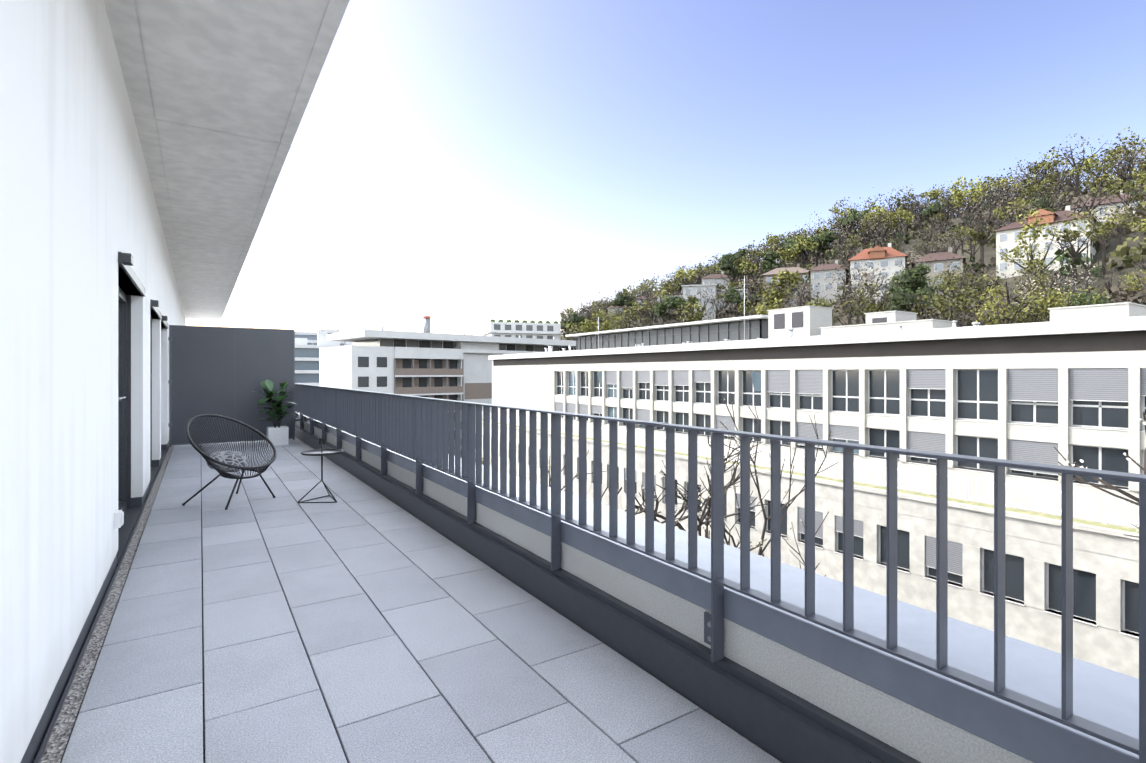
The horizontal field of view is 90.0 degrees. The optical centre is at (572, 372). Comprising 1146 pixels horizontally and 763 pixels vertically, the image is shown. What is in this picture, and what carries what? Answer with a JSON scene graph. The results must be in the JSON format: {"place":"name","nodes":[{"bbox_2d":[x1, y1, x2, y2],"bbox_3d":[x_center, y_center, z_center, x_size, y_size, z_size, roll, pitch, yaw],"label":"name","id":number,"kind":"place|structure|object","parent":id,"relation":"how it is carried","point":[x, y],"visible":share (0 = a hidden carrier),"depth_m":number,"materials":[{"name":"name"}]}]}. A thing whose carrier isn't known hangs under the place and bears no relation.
{"place":"outdoors","nodes":[
{"label":"outdoors","id":0,"kind":"place"},
{"bbox_2d":[0,0,185,762],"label":"wall","id":1,"kind":"structure","parent":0,"point":[78,209],"depth_m":2.29,"materials":[{"name":"white paint"}]},
{"bbox_2d":[20,441,168,762],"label":"wall plinth band","id":2,"kind":"object","parent":1,"relation":"attached to","point":[34,745],"depth_m":2.46,"materials":[{"name":"black metal"}]},
{"bbox_2d":[114,510,123,527],"bbox_3d":[-2.911,0.936,3.674,0.045,0.100,0.080,0,0,-33],"label":"wall outlet","id":3,"kind":"object","parent":1,"relation":"attached to","point":[118,518],"depth_m":3.64,"materials":[{"name":"white plastic"}]},
{"bbox_2d":[117,252,167,565],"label":"wall window frames","id":4,"kind":"structure","parent":1,"relation":"in","point":[131,514],"depth_m":5.36,"materials":[{"name":"black metal"}]},
{"bbox_2d":[118,299,121,506],"bbox_3d":[-5.505,0.270,7.331,0.010,1.858,23.650,0,0,-33],"label":"window glass","id":5,"kind":"object","parent":4,"relation":"in","point":[119,402],"visible":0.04,"depth_m":5.17,"materials":[{"name":"grey glass"}]},
{"bbox_2d":[104,0,349,319],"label":"ceiling","id":6,"kind":"structure","parent":1,"relation":"attached to","point":[219,92],"depth_m":4.55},
{"bbox_2d":[168,337,666,426],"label":"small terrace fixings","id":7,"kind":"structure","parent":1,"relation":"attached to","point":[651,423],"depth_m":2.50,"materials":[{"name":"metal"}]},
{"bbox_2d":[295,332,343,343],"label":"block bands","id":8,"kind":"object","parent":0,"point":[307,333],"depth_m":249.57,"materials":[{"name":"white paint"}]},
{"bbox_2d":[319,329,575,447],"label":"white block","id":9,"kind":"structure","parent":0,"point":[339,367],"depth_m":96.74,"materials":[{"name":"white paint"}]},
{"bbox_2d":[423,318,429,332],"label":"chimney","id":10,"kind":"object","parent":9,"relation":"on","point":[426,325],"visible":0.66,"depth_m":107.10,"materials":[{"name":"silver metal"}]},
{"bbox_2d":[312,319,554,345],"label":"roof clutter","id":11,"kind":"object","parent":9,"relation":"on","point":[463,334],"visible":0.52,"depth_m":121.29,"materials":[{"name":"grey"}]},
{"bbox_2d":[395,359,491,446],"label":"block loggia panels","id":12,"kind":"object","parent":9,"relation":"attached to","point":[478,390],"visible":0.46,"depth_m":101.80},
{"bbox_2d":[352,339,572,453],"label":"windows","id":13,"kind":"structure","parent":9,"relation":"in","point":[364,381],"depth_m":101.24,"materials":[{"name":"grey glass"}]},
{"bbox_2d":[380,339,558,400],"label":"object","id":14,"kind":"object","parent":9,"relation":"attached to","point":[413,343],"visible":0.29,"depth_m":102.31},
{"bbox_2d":[455,342,498,419],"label":"building","id":15,"kind":"structure","parent":0,"point":[477,367],"depth_m":107.45,"materials":[{"name":"white paint"}]},
{"bbox_2d":[544,276,979,351],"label":"rooftop structures","id":16,"kind":"object","parent":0,"point":[550,348],"visible":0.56,"depth_m":42.73,"materials":[{"name":"white metal"}]},
{"bbox_2d":[448,392,1145,575],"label":"bare courtyard trees","id":17,"kind":"object","parent":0,"point":[707,521],"visible":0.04,"depth_m":13.68,"materials":[{"name":"bark"},{"name":"wood"}]},
{"bbox_2d":[475,420,1138,678],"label":"building facade","id":18,"kind":"object","parent":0,"point":[1109,557],"visible":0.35,"depth_m":23.77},
{"bbox_2d":[482,420,1138,532],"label":"ledge","id":19,"kind":"object","parent":18,"relation":"on","point":[1127,529],"visible":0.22,"depth_m":24.56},
{"bbox_2d":[490,413,1138,526],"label":"office deck railing","id":20,"kind":"object","parent":18,"relation":"on","point":[927,492],"visible":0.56,"depth_m":25.71,"materials":[{"name":"grey metal"}]},
{"bbox_2d":[562,184,1145,349],"bbox_3d":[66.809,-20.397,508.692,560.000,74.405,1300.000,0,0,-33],"label":"hillside","id":21,"kind":"structure","parent":0,"point":[989,252],"depth_m":109.34,"materials":[{"name":"green plant"}]},
{"bbox_2d":[607,305,631,322],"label":"villa","id":22,"kind":"object","parent":21,"relation":"on","point":[613,308],"visible":0.23,"depth_m":228.78,"materials":[{"name":"grey paint"}]},
{"bbox_2d":[635,295,656,317],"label":"white villa","id":23,"kind":"object","parent":21,"relation":"on","point":[638,301],"visible":0.06,"depth_m":216.49,"materials":[{"name":"grey paint"}]},
{"bbox_2d":[656,295,682,318],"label":"villa","id":24,"kind":"object","parent":21,"relation":"on","point":[680,296],"visible":0.06,"depth_m":196.12,"materials":[{"name":"grey paint"}]},
{"bbox_2d":[681,284,716,321],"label":"house","id":25,"kind":"structure","parent":21,"relation":"on","point":[692,290],"depth_m":160.84,"materials":[{"name":"grey paint"}]},
{"bbox_2d":[700,271,731,289],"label":"house","id":26,"kind":"structure","parent":21,"relation":"on","point":[713,279],"depth_m":186.86,"materials":[{"name":"grey paint"}]},
{"bbox_2d":[716,289,748,309],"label":"house","id":27,"kind":"structure","parent":21,"relation":"on","point":[721,303],"depth_m":172.05,"materials":[{"name":"grey paint"}]},
{"bbox_2d":[761,264,810,314],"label":"house","id":28,"kind":"structure","parent":21,"relation":"on","point":[767,276],"depth_m":144.26,"materials":[{"name":"brown"}]},
{"bbox_2d":[808,260,847,307],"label":"villa","id":29,"kind":"object","parent":21,"relation":"on","point":[818,274],"visible":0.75,"depth_m":134.25,"materials":[{"name":"grey paint"}]},
{"bbox_2d":[558,127,1145,349],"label":"hillside trees","id":30,"kind":"object","parent":21,"relation":"on","point":[908,290],"visible":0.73,"depth_m":132.40,"materials":[{"name":"green plant"}]},
{"bbox_2d":[848,243,907,306],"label":"house","id":31,"kind":"structure","parent":21,"relation":"on","point":[886,258],"depth_m":124.06,"materials":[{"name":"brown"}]},
{"bbox_2d":[913,247,965,299],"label":"villa","id":32,"kind":"object","parent":21,"relation":"on","point":[939,266],"visible":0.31,"depth_m":114.48,"materials":[{"name":"grey paint"}]},
{"bbox_2d":[993,206,1101,278],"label":"cream villa","id":33,"kind":"object","parent":21,"relation":"on","point":[1006,235],"visible":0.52,"depth_m":108.90,"materials":[{"name":"white paint"}]},
{"bbox_2d":[1060,190,1145,221],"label":"pale villa","id":34,"kind":"object","parent":21,"relation":"on","point":[1118,201],"visible":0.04,"depth_m":121.71,"materials":[{"name":"grey paint"}]},
{"label":"ground","id":35,"kind":"structure","parent":0,"visible":0},
{"bbox_2d":[295,335,343,345],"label":"block glazing","id":36,"kind":"structure","parent":35,"relation":"on","point":[311,337],"depth_m":250.03,"materials":[{"name":"glass"}]},
{"bbox_2d":[295,329,351,385],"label":"white block bands","id":37,"kind":"object","parent":35,"relation":"on","point":[322,342],"visible":0.1,"depth_m":152.60,"materials":[{"name":"white paint"}]},
{"bbox_2d":[295,333,332,382],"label":"windows","id":38,"kind":"structure","parent":37,"relation":"in","point":[307,365],"depth_m":149.94,"materials":[{"name":"glass"}]},
{"bbox_2d":[482,322,562,339],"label":"white block","id":39,"kind":"structure","parent":35,"relation":"on","point":[489,330],"depth_m":172.52,"materials":[{"name":"white paint"}]},
{"bbox_2d":[494,324,552,338],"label":"windows","id":40,"kind":"structure","parent":39,"relation":"in","point":[519,327],"depth_m":172.63,"materials":[{"name":"grey glass"}]},
{"bbox_2d":[490,319,557,323],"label":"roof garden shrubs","id":41,"kind":"object","parent":39,"relation":"on","point":[524,321],"visible":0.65,"depth_m":173.87,"materials":[{"name":"green plant"}]},
{"bbox_2d":[492,350,1145,520],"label":"building facade","id":42,"kind":"structure","parent":35,"relation":"on","point":[529,386],"depth_m":28.75,"materials":[{"name":"white paint"}]},
{"bbox_2d":[475,368,1145,638],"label":"window frames","id":43,"kind":"structure","parent":42,"relation":"in","point":[1018,602],"depth_m":26.85,"materials":[{"name":"white metal"}]},
{"bbox_2d":[569,372,858,498],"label":"windows","id":44,"kind":"structure","parent":43,"relation":"in","point":[756,378],"depth_m":48.22,"materials":[{"name":"grey glass"}]},
{"bbox_2d":[555,368,1145,574],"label":"window blinds","id":45,"kind":"object","parent":43,"relation":"attached to","point":[1105,384],"visible":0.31,"depth_m":26.86,"materials":[{"name":"grey fabric"}]},
{"bbox_2d":[557,370,1145,632],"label":"windows","id":46,"kind":"structure","parent":43,"relation":"in","point":[1084,594],"depth_m":25.97,"materials":[{"name":"grey glass"}]},
{"bbox_2d":[488,316,1145,359],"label":"roof","id":47,"kind":"structure","parent":42,"relation":"on","point":[1091,326],"depth_m":27.98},
{"bbox_2d":[576,320,767,349],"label":"pavilion mullions","id":48,"kind":"object","parent":47,"relation":"on","point":[763,327],"visible":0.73,"depth_m":53.11,"materials":[{"name":"grey metal"}]},
{"bbox_2d":[565,315,767,336],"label":"pavilion roof","id":49,"kind":"structure","parent":48,"relation":"on","point":[717,321],"depth_m":53.74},
{"bbox_2d":[577,320,759,349],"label":"pavilion glazing","id":50,"kind":"structure","parent":48,"relation":"in","point":[754,334],"depth_m":54.68,"materials":[{"name":"grey glass"}]},
{"bbox_2d":[504,316,1140,354],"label":"office roof top","id":51,"kind":"structure","parent":47,"relation":"on","point":[873,332],"depth_m":27.95,"materials":[{"name":"white metal"}]},
{"bbox_2d":[494,331,1145,365],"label":"roof fascia","id":52,"kind":"structure","parent":42,"relation":"attached to","point":[1111,341],"depth_m":28.36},
{"bbox_2d":[767,302,1145,338],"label":"rooftop structures","id":53,"kind":"object","parent":42,"relation":"on","point":[817,320],"visible":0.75,"depth_m":34.72,"materials":[{"name":"white paint"}]},
{"bbox_2d":[774,311,886,328],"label":"windows","id":54,"kind":"structure","parent":53,"relation":"in","point":[797,320],"depth_m":40.26,"materials":[{"name":"grey glass"}]},
{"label":"building lower walls","id":55,"kind":"object","parent":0,"visible":0},
{"bbox_2d":[60,445,619,762],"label":"joint","id":56,"kind":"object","parent":55,"relation":"on","point":[203,644],"depth_m":2.63,"materials":[{"name":"grey"}]},
{"bbox_2d":[34,447,168,762],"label":"floor edging strip","id":57,"kind":"object","parent":56,"relation":"on","point":[54,720],"visible":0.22,"depth_m":2.62,"materials":[{"name":"metal"}]},
{"bbox_2d":[40,445,173,762],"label":"gravel strip","id":58,"kind":"object","parent":56,"relation":"on","point":[58,741],"visible":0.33,"depth_m":2.64,"materials":[{"name":"grey gravel"}]},
{"bbox_2d":[61,437,780,762],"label":"terrace pavers","id":59,"kind":"object","parent":56,"relation":"on","point":[508,670],"visible":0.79,"depth_m":2.61,"materials":[{"name":"tile"}]},
{"bbox_2d":[182,414,276,509],"bbox_3d":[-3.424,0.853,5.739,0.756,0.865,0.810,0,0,20],"label":"chair","id":60,"kind":"object","parent":59,"relation":"on","point":[222,463],"visible":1,"depth_m":5.70,"materials":[{"name":"black metal"}]},
{"bbox_2d":[169,325,294,446],"bbox_3d":[-6.207,0.226,10.527,1.980,2.120,0.038,0,0,-33],"label":"screen frame","id":61,"kind":"object","parent":59,"relation":"on","point":[293,438],"visible":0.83,"depth_m":10.41,"materials":[{"name":"grey metal"}]},
{"bbox_2d":[171,325,292,443],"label":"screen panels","id":62,"kind":"object","parent":61,"relation":"in","point":[225,371],"visible":0.82,"depth_m":10.45,"materials":[{"name":"grey metal"}]},
{"bbox_2d":[256,379,295,445],"bbox_3d":[-5.336,0.700,10.232,0.696,1.171,0.577,0,0,-33],"label":"planter","id":63,"kind":"object","parent":59,"relation":"on","point":[278,435],"visible":1,"depth_m":10.16,"materials":[{"name":"ceramic"}]},
{"bbox_2d":[297,438,342,502],"bbox_3d":[-2.533,0.973,5.791,0.390,0.624,0.409,0,0,-3],"label":"side table","id":64,"kind":"object","parent":59,"relation":"on","point":[321,452],"visible":1,"depth_m":5.77,"materials":[{"name":"black metal"}]},
{"bbox_2d":[295,412,1138,762],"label":"parapet","id":65,"kind":"structure","parent":55,"relation":"on","point":[917,734],"depth_m":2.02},
{"bbox_2d":[295,425,920,762],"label":"parapet base","id":66,"kind":"object","parent":65,"relation":"attached to","point":[779,723],"visible":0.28,"depth_m":2.39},
{"bbox_2d":[295,383,1145,762],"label":"railing fin posts","id":67,"kind":"object","parent":65,"relation":"on","point":[433,433],"visible":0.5,"depth_m":2.18,"materials":[{"name":"grey metal"}]},
{"bbox_2d":[707,621,710,641],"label":"bolts","id":68,"kind":"object","parent":67,"relation":"attached to","point":[709,637],"depth_m":2.24,"materials":[{"name":"silver metal"}]}
]}

